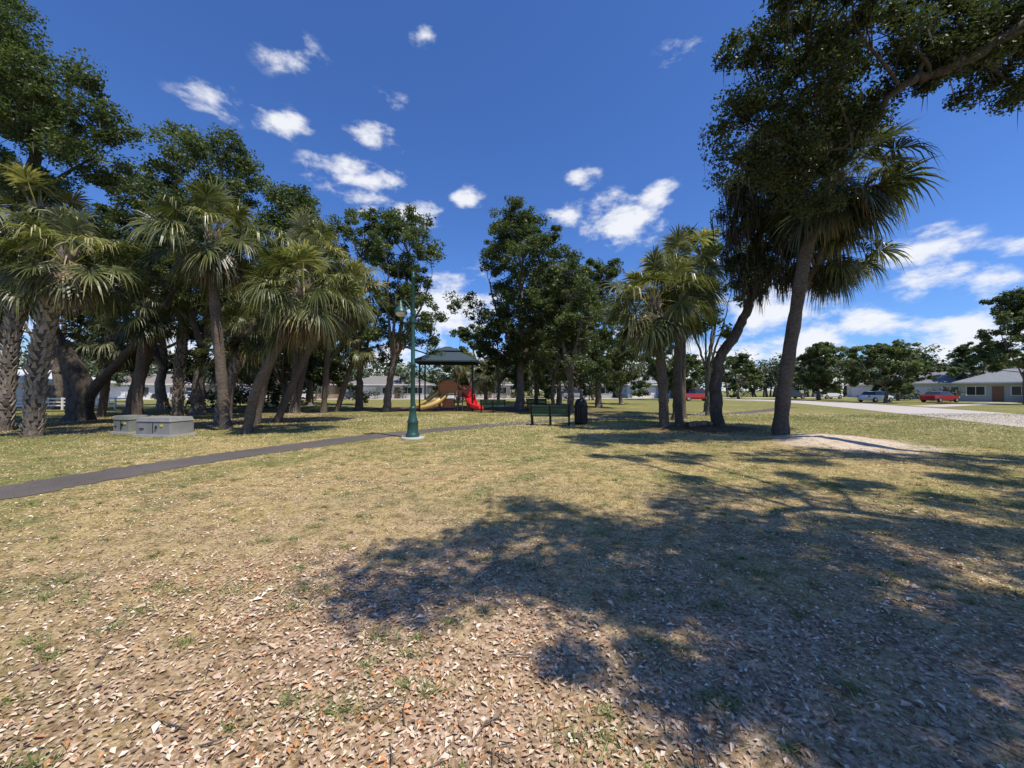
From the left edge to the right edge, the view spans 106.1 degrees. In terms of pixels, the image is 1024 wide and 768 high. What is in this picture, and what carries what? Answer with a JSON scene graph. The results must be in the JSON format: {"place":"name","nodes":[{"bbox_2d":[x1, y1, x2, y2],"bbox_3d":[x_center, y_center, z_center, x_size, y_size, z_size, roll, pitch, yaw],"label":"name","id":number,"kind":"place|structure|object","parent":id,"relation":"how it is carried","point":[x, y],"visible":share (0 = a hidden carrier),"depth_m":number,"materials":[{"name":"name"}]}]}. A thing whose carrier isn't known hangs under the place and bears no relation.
{"place":"outdoors","nodes":[
{"label":"outdoors","id":0,"kind":"place"},
{"bbox_2d":[143,397,856,399],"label":"road","id":1,"kind":"structure","parent":0,"point":[578,398],"depth_m":72.76,"materials":[{"name":"grey asphalt"}]},
{"bbox_2d":[0,391,1023,767],"bbox_3d":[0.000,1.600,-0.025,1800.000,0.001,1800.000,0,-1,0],"label":"ground","id":2,"kind":"structure","parent":0,"point":[844,747],"depth_m":3.17,"materials":[{"name":"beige plant"}]},
{"bbox_2d":[0,228,107,349],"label":"sabal palm tree","id":3,"kind":"object","parent":2,"relation":"on","point":[4,296],"visible":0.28,"depth_m":15.21,"materials":[{"name":"green plant"}]},
{"bbox_2d":[0,154,117,430],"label":"sabal palm tree","id":4,"kind":"object","parent":2,"relation":"on","point":[12,330],"visible":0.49,"depth_m":15.09,"materials":[{"name":"green plant"}]},
{"bbox_2d":[15,397,125,409],"bbox_3d":[-39.081,1.582,30.683,16.400,1.000,0.140,0,-1,-12],"label":"rail fence","id":5,"kind":"object","parent":2,"relation":"on","point":[62,402],"visible":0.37,"depth_m":31.28,"materials":[{"name":"white paint"}]},
{"bbox_2d":[0,203,145,436],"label":"sabal palm tree","id":6,"kind":"object","parent":2,"relation":"on","point":[62,282],"visible":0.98,"depth_m":13.12,"materials":[{"name":"green plant"}]},
{"bbox_2d":[0,227,167,408],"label":"oak tree","id":7,"kind":"object","parent":2,"relation":"on","point":[57,391],"visible":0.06,"depth_m":32.77,"materials":[{"name":"green plant"}]},
{"bbox_2d":[60,310,150,416],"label":"sabal palm tree","id":8,"kind":"object","parent":2,"relation":"on","point":[107,352],"visible":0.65,"depth_m":22.43,"materials":[{"name":"green plant"}]},
{"bbox_2d":[0,0,220,420],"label":"oak tree","id":9,"kind":"object","parent":2,"relation":"on","point":[39,109],"visible":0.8,"depth_m":15.46,"materials":[{"name":"green plant"}]},
{"bbox_2d":[0,340,250,388],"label":"distant trees","id":10,"kind":"object","parent":2,"relation":"on","point":[120,376],"visible":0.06,"depth_m":64.52,"materials":[{"name":"green plant"}]},
{"bbox_2d":[110,415,148,433],"bbox_3d":[-14.200,1.506,14.378,0.870,0.680,0.770,0,-1,12],"label":"utility box","id":11,"kind":"object","parent":2,"relation":"on","point":[124,424],"visible":0.81,"depth_m":14.07,"materials":[{"name":"metal"}]},
{"bbox_2d":[86,272,200,414],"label":"sabal palm tree","id":12,"kind":"object","parent":2,"relation":"on","point":[144,329],"visible":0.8,"depth_m":18.84,"materials":[{"name":"green plant"}]},
{"bbox_2d":[68,202,240,409],"bbox_3d":[-26.931,-5.816,32.284,14.421,16.173,13.339,-1,-1,37],"label":"oak tree","id":13,"kind":"object","parent":2,"relation":"on","point":[161,396],"visible":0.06,"depth_m":30.28,"materials":[{"name":"green plant"}]},
{"bbox_2d":[78,152,240,414],"bbox_3d":[-21.503,-5.705,23.950,9.667,15.794,9.330,0,-1,0],"label":"oak tree","id":14,"kind":"object","parent":2,"relation":"on","point":[112,224],"visible":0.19,"depth_m":22.95,"materials":[{"name":"green plant"}]},
{"bbox_2d":[110,385,216,398],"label":"walls","id":15,"kind":"structure","parent":2,"relation":"on","point":[152,389],"depth_m":66.16,"materials":[{"name":"paint"}]},
{"bbox_2d":[110,386,127,399],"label":"garage door","id":16,"kind":"structure","parent":15,"relation":"attached to","point":[119,391],"depth_m":64.46,"materials":[{"name":"white paint"}]},
{"bbox_2d":[110,383,212,384],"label":"fascia","id":17,"kind":"structure","parent":15,"relation":"on","point":[145,384],"depth_m":64.56,"materials":[{"name":"white paint"}]},
{"bbox_2d":[115,374,212,383],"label":"roof","id":18,"kind":"structure","parent":17,"relation":"on","point":[151,380],"depth_m":67.25,"materials":[{"name":"grey"}]},
{"bbox_2d":[132,416,196,437],"bbox_3d":[-12.200,1.494,13.578,1.470,0.680,0.970,0,-1,8],"label":"utility box","id":19,"kind":"object","parent":2,"relation":"on","point":[165,426],"visible":0.99,"depth_m":13.20,"materials":[{"name":"metal"}]},
{"bbox_2d":[146,269,224,415],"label":"sabal palm tree","id":20,"kind":"object","parent":2,"relation":"on","point":[179,376],"visible":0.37,"depth_m":23.81,"materials":[{"name":"green plant"}]},
{"bbox_2d":[74,118,321,415],"bbox_3d":[-19.701,-6.983,24.201,10.831,18.275,11.196,0,-1,26],"label":"oak tree","id":21,"kind":"object","parent":2,"relation":"on","point":[240,162],"visible":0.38,"depth_m":23.79,"materials":[{"name":"green plant"}]},
{"bbox_2d":[120,174,279,429],"bbox_3d":[-11.765,-2.957,14.871,4.966,9.726,4.975,0,-1,0],"label":"sabal palm tree","id":22,"kind":"object","parent":2,"relation":"on","point":[211,264],"visible":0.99,"depth_m":14.64,"materials":[{"name":"green plant"}]},
{"bbox_2d":[187,334,257,396],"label":"sabal palm tree","id":23,"kind":"object","parent":2,"relation":"on","point":[198,364],"visible":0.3,"depth_m":22.33,"materials":[{"name":"green plant"}]},
{"bbox_2d":[189,280,275,418],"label":"sabal palm tree","id":24,"kind":"object","parent":2,"relation":"on","point":[206,311],"visible":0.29,"depth_m":20.75,"materials":[{"name":"green plant"}]},
{"bbox_2d":[198,299,286,424],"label":"sabal palm tree","id":25,"kind":"object","parent":2,"relation":"on","point":[245,343],"visible":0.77,"depth_m":17.65,"materials":[{"name":"green plant"}]},
{"bbox_2d":[197,428,287,433],"bbox_3d":[-10.330,1.778,14.867,3.799,0.120,1.521,0,-1,0],"label":"mulch mound","id":26,"kind":"object","parent":2,"relation":"on","point":[235,431],"visible":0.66,"depth_m":14.58,"materials":[{"name":"brown plant"}]},
{"bbox_2d":[165,374,373,408],"bbox_3d":[-22.238,0.399,36.116,15.002,3.589,11.755,0,-1,0],"label":"shrub row","id":27,"kind":"object","parent":2,"relation":"on","point":[240,398],"visible":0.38,"depth_m":35.62,"materials":[{"name":"green plant"}]},
{"bbox_2d":[236,286,336,408],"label":"oak tree","id":28,"kind":"object","parent":2,"relation":"on","point":[315,367],"visible":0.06,"depth_m":31.83,"materials":[{"name":"green plant"}]},
{"bbox_2d":[227,178,369,412],"bbox_3d":[-15.815,-5.796,27.219,9.255,15.902,8.250,0,-1,17],"label":"oak tree","id":29,"kind":"object","parent":2,"relation":"on","point":[276,219],"visible":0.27,"depth_m":25.16,"materials":[{"name":"green plant"}]},
{"bbox_2d":[233,235,374,433],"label":"sabal palm tree","id":30,"kind":"object","parent":2,"relation":"on","point":[300,316],"visible":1,"depth_m":13.92,"materials":[{"name":"green plant"}]},
{"bbox_2d":[252,204,363,424],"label":"sabal palm tree","id":31,"kind":"object","parent":2,"relation":"on","point":[305,226],"visible":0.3,"depth_m":17.62,"materials":[{"name":"green plant"}]},
{"bbox_2d":[286,333,345,411],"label":"sabal palm tree","id":32,"kind":"object","parent":2,"relation":"on","point":[300,385],"visible":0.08,"depth_m":26.89,"materials":[{"name":"green plant"}]},
{"bbox_2d":[267,306,382,405],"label":"oak tree","id":33,"kind":"object","parent":2,"relation":"on","point":[338,376],"visible":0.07,"depth_m":39.70,"materials":[{"name":"green plant"}]},
{"bbox_2d":[272,255,388,422],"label":"sabal palm tree","id":34,"kind":"object","parent":2,"relation":"on","point":[348,319],"visible":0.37,"depth_m":18.89,"materials":[{"name":"green plant"}]},
{"bbox_2d":[319,287,372,412],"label":"sabal palm tree","id":35,"kind":"object","parent":2,"relation":"on","point":[323,407],"visible":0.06,"depth_m":26.87,"materials":[{"name":"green plant"}]},
{"bbox_2d":[331,319,387,411],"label":"sabal palm tree","id":36,"kind":"object","parent":2,"relation":"on","point":[359,354],"visible":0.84,"depth_m":28.42,"materials":[{"name":"green plant"}]},
{"bbox_2d":[323,206,407,409],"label":"oak tree","id":37,"kind":"object","parent":2,"relation":"on","point":[348,232],"visible":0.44,"depth_m":30.30,"materials":[{"name":"green plant"}]},
{"bbox_2d":[346,385,432,398],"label":"walls","id":38,"kind":"structure","parent":2,"relation":"on","point":[381,396],"depth_m":73.14,"materials":[{"name":"paint"}]},
{"bbox_2d":[354,384,435,385],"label":"fascia","id":39,"kind":"structure","parent":38,"relation":"on","point":[398,384],"depth_m":72.55,"materials":[{"name":"white paint"}]},
{"bbox_2d":[348,376,434,384],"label":"roof","id":40,"kind":"structure","parent":39,"relation":"on","point":[377,380],"depth_m":74.28,"materials":[{"name":"grey"}]},
{"bbox_2d":[0,407,797,499],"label":"footpath","id":41,"kind":"structure","parent":2,"relation":"on","point":[27,488],"depth_m":8.47,"materials":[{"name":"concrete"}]},
{"bbox_2d":[362,202,449,411],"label":"oak tree","id":42,"kind":"object","parent":2,"relation":"on","point":[395,227],"visible":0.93,"depth_m":28.21,"materials":[{"name":"green plant"}]},
{"bbox_2d":[394,271,423,439],"bbox_3d":[-3.385,-0.964,12.810,0.987,5.570,0.759,0,-1,22],"label":"street lamp","id":43,"kind":"object","parent":2,"relation":"on","point":[412,421],"visible":1,"depth_m":12.70,"materials":[{"name":"metal"}]},
{"bbox_2d":[267,355,608,400],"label":"distant trees","id":44,"kind":"object","parent":2,"relation":"on","point":[589,392],"visible":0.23,"depth_m":59.75,"materials":[{"name":"green plant"}]},
{"bbox_2d":[352,406,529,411],"bbox_3d":[-5.289,2.111,32.773,18.095,0.001,9.852,0,-1,0],"label":"mulch bed","id":45,"kind":"object","parent":2,"relation":"on","point":[435,409],"visible":0.54,"depth_m":31.64,"materials":[{"name":"brown wood"}]},
{"bbox_2d":[419,361,472,411],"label":"canopy posts","id":46,"kind":"object","parent":45,"relation":"on","point":[425,384],"visible":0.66,"depth_m":28.97,"materials":[{"name":"green metal"}]},
{"bbox_2d":[415,346,479,364],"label":"canopy roof","id":47,"kind":"structure","parent":46,"relation":"on","point":[452,356],"depth_m":29.24,"materials":[{"name":"metal"}]},
{"bbox_2d":[438,380,467,410],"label":"posts","id":48,"kind":"object","parent":45,"relation":"on","point":[439,405],"visible":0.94,"depth_m":29.84,"materials":[{"name":"brown wood"}]},
{"bbox_2d":[440,386,466,407],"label":"panels","id":49,"kind":"object","parent":48,"relation":"attached to","point":[447,402],"visible":0.86,"depth_m":29.77,"materials":[{"name":"brown wood"}]},
{"bbox_2d":[442,195,582,409],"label":"oak tree","id":50,"kind":"object","parent":45,"relation":"on","point":[509,228],"visible":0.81,"depth_m":30.82,"materials":[{"name":"green plant"}]},
{"bbox_2d":[143,386,749,398],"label":"shrub row","id":51,"kind":"object","parent":2,"relation":"on","point":[375,394],"visible":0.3,"depth_m":73.16,"materials":[{"name":"green plant"}]},
{"bbox_2d":[333,363,565,397],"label":"distant trees","id":52,"kind":"object","parent":2,"relation":"on","point":[404,372],"visible":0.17,"depth_m":79.86,"materials":[{"name":"green plant"}]},
{"bbox_2d":[446,349,477,401],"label":"sabal palm tree","id":53,"kind":"object","parent":2,"relation":"on","point":[458,371],"visible":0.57,"depth_m":46.80,"materials":[{"name":"green plant"}]},
{"bbox_2d":[440,323,496,390],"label":"oak tree","id":54,"kind":"object","parent":2,"relation":"on","point":[463,333],"visible":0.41,"depth_m":51.39,"materials":[{"name":"green plant"}]},
{"bbox_2d":[470,360,502,399],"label":"sabal palm tree","id":55,"kind":"object","parent":2,"relation":"on","point":[486,381],"visible":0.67,"depth_m":43.62,"materials":[{"name":"green plant"}]},
{"bbox_2d":[474,316,518,407],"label":"oak tree","id":56,"kind":"object","parent":2,"relation":"on","point":[491,369],"visible":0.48,"depth_m":33.90,"materials":[{"name":"green plant"}]},
{"bbox_2d":[20,350,977,395],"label":"distant trees","id":57,"kind":"object","parent":2,"relation":"on","point":[384,369],"visible":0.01,"depth_m":102.30,"materials":[{"name":"green plant"}]},
{"bbox_2d":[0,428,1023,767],"bbox_3d":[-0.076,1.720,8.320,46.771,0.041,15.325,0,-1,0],"label":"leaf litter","id":58,"kind":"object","parent":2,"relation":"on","point":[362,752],"visible":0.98,"depth_m":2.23,"materials":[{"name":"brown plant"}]},
{"bbox_2d":[0,457,1023,767],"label":"fallen twigs","id":59,"kind":"object","parent":2,"relation":"on","point":[524,655],"visible":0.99,"depth_m":2.31,"materials":[{"name":"brown wood"}]},
{"bbox_2d":[493,333,556,401],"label":"oak tree","id":60,"kind":"object","parent":2,"relation":"on","point":[542,387],"visible":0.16,"depth_m":49.67,"materials":[{"name":"green plant"}]},
{"bbox_2d":[525,342,555,402],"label":"oak tree","id":61,"kind":"object","parent":2,"relation":"on","point":[535,377],"visible":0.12,"depth_m":37.84,"materials":[{"name":"green plant"}]},
{"bbox_2d":[530,405,569,425],"bbox_3d":[1.741,1.411,17.529,1.800,0.950,0.764,0,-1,10],"label":"park bench","id":62,"kind":"object","parent":2,"relation":"on","point":[541,411],"visible":1,"depth_m":17.29,"materials":[{"name":"green paint"}]},
{"bbox_2d":[530,289,586,407],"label":"oak tree","id":63,"kind":"object","parent":2,"relation":"on","point":[539,316],"visible":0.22,"depth_m":29.70,"materials":[{"name":"green plant"}]},
{"bbox_2d":[516,272,604,404],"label":"oak tree","id":64,"kind":"object","parent":2,"relation":"on","point":[583,386],"visible":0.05,"depth_m":40.82,"materials":[{"name":"green plant"}]},
{"bbox_2d":[516,249,621,412],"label":"oak tree","id":65,"kind":"object","parent":2,"relation":"on","point":[572,280],"visible":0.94,"depth_m":26.33,"materials":[{"name":"green plant"}]},
{"bbox_2d":[552,309,605,398],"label":"oak tree","id":66,"kind":"object","parent":2,"relation":"on","point":[590,324],"visible":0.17,"depth_m":32.80,"materials":[{"name":"green plant"}]},
{"bbox_2d":[574,399,587,424],"bbox_3d":[3.200,1.281,17.882,0.634,1.200,0.634,0,-1,0],"label":"trash bin","id":67,"kind":"object","parent":2,"relation":"on","point":[580,411],"visible":0.98,"depth_m":17.65,"materials":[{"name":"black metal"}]},
{"bbox_2d":[554,257,649,407],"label":"oak tree","id":68,"kind":"object","parent":2,"relation":"on","point":[611,271],"visible":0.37,"depth_m":34.47,"materials":[{"name":"green plant"}]},
{"bbox_2d":[603,327,651,403],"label":"oak tree","id":69,"kind":"object","parent":2,"relation":"on","point":[631,374],"visible":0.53,"depth_m":43.42,"materials":[{"name":"green plant"}]},
{"bbox_2d":[598,243,715,426],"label":"sabal palm tree","id":70,"kind":"object","parent":2,"relation":"on","point":[654,327],"visible":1,"depth_m":15.07,"materials":[{"name":"green plant"}]},
{"bbox_2d":[636,346,686,390],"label":"oak tree","id":71,"kind":"object","parent":2,"relation":"on","point":[652,371],"visible":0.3,"depth_m":61.59,"materials":[{"name":"green plant"}]},
{"bbox_2d":[636,223,730,423],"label":"sabal palm tree","id":72,"kind":"object","parent":2,"relation":"on","point":[710,297],"visible":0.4,"depth_m":17.16,"materials":[{"name":"green plant"}]},
{"bbox_2d":[666,353,704,391],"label":"oak tree","id":73,"kind":"object","parent":2,"relation":"on","point":[693,362],"visible":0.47,"depth_m":72.17,"materials":[{"name":"green plant"}]},
{"bbox_2d":[655,223,725,418],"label":"sabal palm tree","id":74,"kind":"object","parent":2,"relation":"on","point":[705,234],"visible":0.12,"depth_m":21.12,"materials":[{"name":"green plant"}]},
{"bbox_2d":[656,278,730,419],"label":"sabal palm tree","id":75,"kind":"object","parent":2,"relation":"on","point":[699,324],"visible":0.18,"depth_m":20.32,"materials":[{"name":"green plant"}]},
{"bbox_2d":[634,424,770,432],"bbox_3d":[7.713,1.742,15.762,6.173,0.219,2.852,0,-1,0],"label":"mulch mound","id":76,"kind":"object","parent":2,"relation":"on","point":[713,428],"visible":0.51,"depth_m":15.11,"materials":[{"name":"brown plant"}]},
{"bbox_2d":[665,225,754,415],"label":"oak tree","id":77,"kind":"object","parent":2,"relation":"on","point":[725,335],"visible":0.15,"depth_m":23.87,"materials":[{"name":"green plant"}]},
{"bbox_2d":[585,345,857,396],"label":"distant trees","id":78,"kind":"object","parent":2,"relation":"on","point":[770,371],"visible":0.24,"depth_m":86.46,"materials":[{"name":"green plant"}]},
{"bbox_2d":[711,353,764,398],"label":"oak tree","id":79,"kind":"object","parent":2,"relation":"on","point":[751,372],"visible":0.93,"depth_m":66.68,"materials":[{"name":"green plant"}]},
{"bbox_2d":[709,108,823,426],"bbox_3d":[10.506,-4.435,15.183,5.094,12.848,3.540,0,-1,0],"label":"palm tree","id":80,"kind":"object","parent":2,"relation":"on","point":[753,274],"visible":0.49,"depth_m":15.22,"materials":[{"name":"green plant"}]},
{"bbox_2d":[777,341,872,399],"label":"oak tree","id":81,"kind":"object","parent":2,"relation":"on","point":[818,375],"visible":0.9,"depth_m":59.45,"materials":[{"name":"green plant"}]},
{"bbox_2d":[755,434,910,449],"bbox_3d":[9.887,1.683,11.959,4.748,0.219,3.612,0,-1,0],"label":"sand mound","id":82,"kind":"object","parent":2,"relation":"on","point":[822,441],"visible":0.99,"depth_m":11.26,"materials":[{"name":"beige sand"}]},
{"bbox_2d":[771,214,913,431],"bbox_3d":[12.443,-2.485,14.839,4.138,8.774,4.190,1,-1,-36],"label":"sabal palm tree","id":83,"kind":"object","parent":2,"relation":"on","point":[837,279],"visible":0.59,"depth_m":14.26,"materials":[{"name":"green plant"}]},
{"bbox_2d":[756,75,949,435],"bbox_3d":[11.420,-3.965,13.507,5.606,11.706,5.800,0,-1,0],"label":"sabal palm tree","id":84,"kind":"object","parent":2,"relation":"on","point":[871,205],"visible":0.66,"depth_m":13.02,"materials":[{"name":"green plant"}]},
{"bbox_2d":[697,0,1023,233],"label":"live oak tree","id":85,"kind":"object","parent":2,"relation":"on","point":[986,37],"visible":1,"depth_m":9.76,"materials":[{"name":"green plant"}]},
{"bbox_2d":[857,391,892,401],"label":"parked car","id":86,"kind":"object","parent":2,"relation":"on","point":[874,396],"visible":0.93,"depth_m":51.19,"materials":[{"name":"paint"}]},
{"bbox_2d":[834,339,942,402],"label":"oak tree","id":87,"kind":"object","parent":2,"relation":"on","point":[898,352],"visible":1,"depth_m":48.13,"materials":[{"name":"green plant"}]},
{"bbox_2d":[870,357,930,400],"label":"oak tree","id":88,"kind":"object","parent":2,"relation":"on","point":[899,372],"visible":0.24,"depth_m":57.61,"materials":[{"name":"green plant"}]},
{"bbox_2d":[888,384,957,393],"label":"walls","id":89,"kind":"structure","parent":2,"relation":"on","point":[936,387],"depth_m":65.36,"materials":[{"name":"paint"}]},
{"bbox_2d":[909,383,950,383],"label":"fascia","id":90,"kind":"structure","parent":89,"relation":"on","point":[930,383],"depth_m":65.49,"materials":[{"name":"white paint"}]},
{"bbox_2d":[886,371,989,382],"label":"roof","id":91,"kind":"structure","parent":90,"relation":"on","point":[941,377],"depth_m":65.63,"materials":[{"name":"grey"}]},
{"bbox_2d":[888,386,966,401],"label":"shrub row","id":92,"kind":"object","parent":2,"relation":"on","point":[913,395],"visible":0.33,"depth_m":60.57,"materials":[{"name":"green plant"}]},
{"bbox_2d":[838,343,1020,384],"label":"distant trees","id":93,"kind":"object","parent":2,"relation":"on","point":[941,365],"visible":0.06,"depth_m":79.81,"materials":[{"name":"green plant"}]},
{"bbox_2d":[919,391,959,402],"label":"parked car","id":94,"kind":"object","parent":2,"relation":"on","point":[939,396],"visible":1,"depth_m":49.54,"materials":[{"name":"paint"}]},
{"bbox_2d":[944,341,1023,380],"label":"oak tree","id":95,"kind":"object","parent":2,"relation":"on","point":[962,351],"visible":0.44,"depth_m":62.46,"materials":[{"name":"green plant"}]},
{"bbox_2d":[970,286,1023,404],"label":"oak tree","id":96,"kind":"object","parent":2,"relation":"on","point":[1012,302],"visible":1,"depth_m":42.71,"materials":[{"name":"green plant"}]},
{"bbox_2d":[0,0,1023,390],"label":"sky","id":97,"kind":"structure","parent":0,"point":[592,113],"materials":[{"name":"blue"}]},
{"bbox_2d":[723,399,1023,426],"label":"road","id":98,"kind":"structure","parent":0,"point":[899,409],"depth_m":28.58,"materials":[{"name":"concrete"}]},
{"bbox_2d":[958,383,1022,401],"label":"walls","id":99,"kind":"structure","parent":0,"point":[1008,397],"depth_m":53.00,"materials":[{"name":"paint"}]},
{"bbox_2d":[951,382,1021,383],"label":"fascia","id":100,"kind":"structure","parent":99,"relation":"on","point":[980,382],"depth_m":53.74,"materials":[{"name":"white paint"}]},
{"bbox_2d":[955,368,1022,381],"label":"roof","id":101,"kind":"structure","parent":100,"relation":"on","point":[1007,375],"depth_m":53.22,"materials":[{"name":"grey"}]},
{"bbox_2d":[966,386,1022,395],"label":"window frames","id":102,"kind":"structure","parent":99,"relation":"attached to","point":[985,391],"depth_m":53.48,"materials":[{"name":"white paint"}]},
{"bbox_2d":[967,386,1022,394],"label":"windows","id":103,"kind":"structure","parent":102,"relation":"attached to","point":[1016,390],"depth_m":53.47,"materials":[{"name":"black glass"}]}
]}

